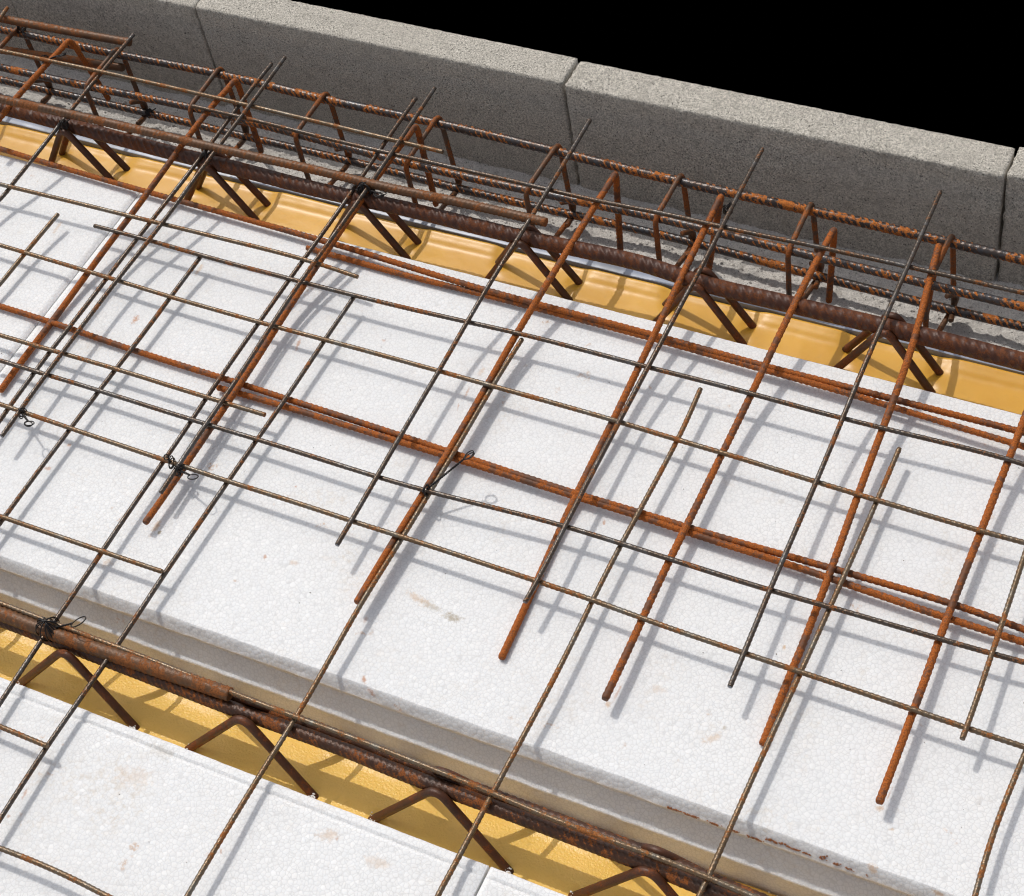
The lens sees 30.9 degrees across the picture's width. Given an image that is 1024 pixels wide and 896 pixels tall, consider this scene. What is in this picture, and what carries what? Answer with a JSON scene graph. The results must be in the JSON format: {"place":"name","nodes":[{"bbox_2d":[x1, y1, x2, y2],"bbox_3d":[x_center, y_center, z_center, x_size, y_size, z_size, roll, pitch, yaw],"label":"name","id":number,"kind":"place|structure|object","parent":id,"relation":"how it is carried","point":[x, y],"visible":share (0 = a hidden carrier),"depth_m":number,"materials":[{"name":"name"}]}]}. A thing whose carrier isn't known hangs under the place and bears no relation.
{"place":"outdoors","nodes":[
{"label":"outdoors","id":0,"kind":"place"},
{"bbox_2d":[0,608,776,895],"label":"joist","id":1,"kind":"object","parent":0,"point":[348,775],"visible":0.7,"depth_m":1.68,"materials":[{"name":"metal"}]},
{"bbox_2d":[0,606,233,700],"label":"rebar","id":2,"kind":"object","parent":1,"relation":"on","point":[20,621],"visible":0.99,"depth_m":1.73,"materials":[{"name":"brown metal"}]},
{"bbox_2d":[0,677,489,895],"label":"polystyrene block","id":3,"kind":"structure","parent":1,"relation":"on","point":[158,822],"depth_m":1.63,"materials":[{"name":"white plastic"}]},
{"bbox_2d":[0,6,443,748],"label":"wire mesh","id":4,"kind":"object","parent":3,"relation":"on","point":[102,550],"visible":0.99,"depth_m":2.02,"materials":[{"name":"metal"}]},
{"bbox_2d":[41,52,65,62],"bbox_3d":[-0.557,-0.473,2.254,0.038,0.020,0.012,5,53,14],"label":"tie wire","id":5,"kind":"object","parent":4,"relation":"attached to","point":[62,54],"visible":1,"depth_m":2.25,"materials":[{"name":"metal"}]},
{"bbox_2d":[35,616,85,641],"bbox_3d":[-0.426,0.170,1.761,0.057,0.038,0.023,-3,52,8],"label":"tie wire","id":6,"kind":"object","parent":4,"relation":"attached to","point":[43,621],"visible":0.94,"depth_m":1.76,"materials":[{"name":"metal"}]},
{"bbox_2d":[59,119,69,129],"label":"tie wire","id":7,"kind":"object","parent":4,"relation":"attached to","point":[66,123],"visible":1,"depth_m":2.17,"materials":[{"name":"metal"}]},
{"bbox_2d":[18,681,777,895],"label":"polystyrene crumbs","id":8,"kind":"object","parent":1,"relation":"on","point":[312,796],"visible":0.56,"depth_m":1.68,"materials":[{"name":"white plastic"}]},
{"bbox_2d":[0,193,1023,895],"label":"polystyrene block","id":9,"kind":"structure","parent":1,"relation":"on","point":[254,595],"depth_m":1.76,"materials":[{"name":"white plastic"}]},
{"bbox_2d":[0,213,1023,895],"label":"wire mesh","id":10,"kind":"object","parent":9,"relation":"on","point":[492,793],"visible":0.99,"depth_m":1.71,"materials":[{"name":"metal"}]},
{"bbox_2d":[163,454,175,468],"bbox_3d":[-0.343,0.013,1.859,0.007,0.018,0.012,16,57,22],"label":"tie wire","id":11,"kind":"object","parent":10,"relation":"attached to","point":[170,461],"visible":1,"depth_m":1.86,"materials":[{"name":"metal"}]},
{"bbox_2d":[0,55,1023,740],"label":"wire mesh","id":12,"kind":"object","parent":9,"relation":"on","point":[770,589],"visible":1,"depth_m":1.86,"materials":[{"name":"metal"}]},
{"bbox_2d":[16,407,34,426],"bbox_3d":[-0.504,-0.029,1.925,0.012,0.019,0.038,-31,53,-14],"label":"tie wire","id":13,"kind":"object","parent":12,"relation":"attached to","point":[24,416],"visible":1,"depth_m":1.93,"materials":[{"name":"metal"}]},
{"bbox_2d":[0,78,263,392],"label":"hooked bar","id":14,"kind":"object","parent":12,"relation":"on","point":[47,327],"visible":0.98,"depth_m":2.09,"materials":[{"name":"orange metal"}]},
{"bbox_2d":[174,464,198,479],"bbox_3d":[-0.323,0.026,1.845,0.037,0.017,0.012,30,63,29],"label":"tie wire","id":15,"kind":"object","parent":12,"relation":"attached to","point":[181,470],"visible":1,"depth_m":1.85,"materials":[{"name":"metal"}]},
{"bbox_2d":[204,150,211,159],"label":"tie wire","id":16,"kind":"object","parent":12,"relation":"attached to","point":[205,154],"visible":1,"depth_m":2.10,"materials":[{"name":"metal"}]},
{"bbox_2d":[356,182,386,197],"bbox_3d":[-0.151,-0.278,2.026,0.043,0.023,0.021,28,62,28],"label":"tie wire","id":17,"kind":"object","parent":12,"relation":"attached to","point":[360,188],"visible":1,"depth_m":2.02,"materials":[{"name":"metal"}]},
{"bbox_2d":[354,171,622,604],"bbox_3d":[-0.012,-0.050,1.904,0.015,0.128,0.579,18,57,23],"label":"hooked bar","id":18,"kind":"object","parent":12,"relation":"on","point":[613,179],"visible":0.94,"depth_m":1.89,"materials":[{"name":"orange metal"}]},
{"bbox_2d":[422,450,474,495],"bbox_3d":[-0.061,0.024,1.792,0.061,0.027,0.010,-27,52,-11],"label":"tie wire","id":19,"kind":"object","parent":18,"relation":"attached to","point":[448,471],"visible":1,"depth_m":1.79,"materials":[{"name":"metal"}]},
{"bbox_2d":[723,201,732,214],"bbox_3d":[0.224,-0.249,1.928,0.010,0.016,0.009,-4,52,7],"label":"tie wire","id":20,"kind":"object","parent":12,"relation":"attached to","point":[725,208],"visible":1,"depth_m":1.93,"materials":[{"name":"metal"}]},
{"bbox_2d":[759,243,941,745],"bbox_3d":[0.331,0.043,1.755,0.024,0.110,0.579,13,56,20],"label":"hooked bar","id":21,"kind":"object","parent":12,"relation":"on","point":[832,565],"visible":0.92,"depth_m":1.72,"materials":[{"name":"orange metal"}]},
{"bbox_2d":[0,146,1023,435],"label":"rebar","id":22,"kind":"object","parent":9,"relation":"on","point":[542,304],"visible":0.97,"depth_m":1.95,"materials":[{"name":"orange metal"}]},
{"bbox_2d":[0,303,1023,632],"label":"rebar","id":23,"kind":"object","parent":9,"relation":"on","point":[556,485],"visible":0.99,"depth_m":1.80,"materials":[{"name":"orange metal"}]},
{"bbox_2d":[216,385,1023,645],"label":"rebar","id":24,"kind":"object","parent":9,"relation":"on","point":[937,614],"visible":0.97,"depth_m":1.75,"materials":[{"name":"orange metal"}]},
{"bbox_2d":[305,245,1023,449],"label":"rebar","id":25,"kind":"object","parent":9,"relation":"on","point":[840,391],"visible":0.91,"depth_m":1.86,"materials":[{"name":"orange metal"}]},
{"bbox_2d":[667,806,867,876],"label":"rust crumbs","id":26,"kind":"object","parent":9,"relation":"on","point":[748,836],"visible":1,"depth_m":1.55,"materials":[{"name":"brown metal"}]},
{"bbox_2d":[476,867,566,895],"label":"polystyrene block","id":27,"kind":"structure","parent":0,"point":[497,882],"depth_m":1.55,"materials":[{"name":"white plastic"}]},
{"bbox_2d":[291,0,1023,157],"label":"ground","id":28,"kind":"structure","parent":0,"point":[953,67],"depth_m":8.05,"materials":[{"name":"black"}]},
{"bbox_3d":[0.362,0.904,3.611,3.100,3.725,0.234,16,57,22],"label":"masonry wall","id":29,"kind":"object","parent":28,"relation":"on","visible":0},
{"bbox_2d":[0,103,1023,414],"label":"joist","id":30,"kind":"object","parent":29,"relation":"on","point":[816,331],"visible":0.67,"depth_m":2.00,"materials":[{"name":"yellow metal"},{"name":"rusty brown steel"}]},
{"bbox_2d":[0,155,139,371],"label":"polystyrene block","id":31,"kind":"structure","parent":30,"relation":"on","point":[71,235],"depth_m":2.13,"materials":[{"name":"white plastic"}]},
{"bbox_2d":[0,95,547,226],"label":"rebar","id":32,"kind":"object","parent":30,"relation":"on","point":[541,221],"visible":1,"depth_m":2.06,"materials":[{"name":"brown metal"}]},
{"bbox_2d":[498,193,723,659],"bbox_3d":[0.112,-0.014,1.853,0.030,0.129,0.581,13,56,20],"label":"hooked bar","id":33,"kind":"object","parent":30,"relation":"attached to","point":[715,213],"visible":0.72,"depth_m":1.84,"materials":[{"name":"orange metal"}]},
{"bbox_2d":[602,227,836,701],"bbox_3d":[0.210,0.021,1.800,0.014,0.117,0.582,17,57,22],"label":"hooked bar","id":34,"kind":"object","parent":30,"relation":"attached to","point":[830,239],"visible":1,"depth_m":1.78,"materials":[{"name":"orange metal"}]},
{"bbox_2d":[0,54,1023,351],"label":"floor","id":35,"kind":"structure","parent":29,"relation":"on","point":[726,270],"depth_m":2.17,"materials":[{"name":"grey concrete"}]},
{"bbox_2d":[0,0,33,60],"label":"edge block","id":36,"kind":"structure","parent":35,"relation":"on","point":[16,42],"depth_m":2.48,"materials":[{"name":"concrete"}]},
{"bbox_2d":[12,0,227,105],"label":"edge block","id":37,"kind":"structure","parent":35,"relation":"on","point":[169,30],"depth_m":2.36,"materials":[{"name":"concrete"}]},
{"bbox_2d":[196,0,579,184],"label":"edge block","id":38,"kind":"structure","parent":35,"relation":"on","point":[508,89],"depth_m":2.21,"materials":[{"name":"concrete"}]},
{"bbox_2d":[0,25,1023,331],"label":"rebar cage","id":39,"kind":"object","parent":35,"relation":"on","point":[952,291],"visible":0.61,"depth_m":2.09,"materials":[{"name":"metal"}]},
{"bbox_2d":[17,26,25,33],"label":"tie wire","id":40,"kind":"object","parent":39,"relation":"attached to","point":[22,29],"visible":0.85,"depth_m":2.35,"materials":[{"name":"metal"}]},
{"bbox_2d":[0,39,110,121],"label":"hooked bar","id":41,"kind":"object","parent":39,"relation":"on","point":[32,79],"visible":0.84,"depth_m":2.25,"materials":[{"name":"orange metal"}]},
{"bbox_2d":[0,46,124,71],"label":"rebar","id":42,"kind":"object","parent":39,"relation":"in","point":[113,66],"visible":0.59,"depth_m":2.33,"materials":[{"name":"brown metal"}]},
{"bbox_2d":[0,15,131,46],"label":"rebar","id":43,"kind":"object","parent":39,"relation":"on","point":[62,30],"visible":0.98,"depth_m":2.30,"materials":[{"name":"brown metal"}]},
{"bbox_2d":[145,108,155,117],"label":"tie wire","id":44,"kind":"object","parent":39,"relation":"attached to","point":[147,110],"visible":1,"depth_m":2.36,"materials":[{"name":"metal"}]},
{"bbox_2d":[142,124,438,524],"bbox_3d":[-0.233,-0.120,1.999,0.020,0.128,0.572,18,58,23],"label":"hooked bar","id":45,"kind":"object","parent":39,"relation":"on","point":[220,413],"visible":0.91,"depth_m":1.96,"materials":[{"name":"orange metal"}]},
{"bbox_2d":[875,410,1023,804],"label":"hooked bar","id":46,"kind":"object","parent":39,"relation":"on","point":[935,648],"visible":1,"depth_m":1.63,"materials":[{"name":"orange metal"}]},
{"bbox_2d":[25,71,1020,347],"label":"mortar crumbs","id":47,"kind":"object","parent":35,"relation":"on","point":[591,229],"visible":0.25,"depth_m":2.10,"materials":[{"name":"grey concrete"}]},
{"bbox_2d":[565,62,1014,281],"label":"edge block","id":48,"kind":"structure","parent":35,"relation":"on","point":[890,173],"depth_m":2.02,"materials":[{"name":"concrete"}]},
{"bbox_2d":[998,147,1023,286],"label":"edge block","id":49,"kind":"structure","parent":35,"relation":"on","point":[1012,238],"depth_m":1.94,"materials":[{"name":"concrete"}]}
]}

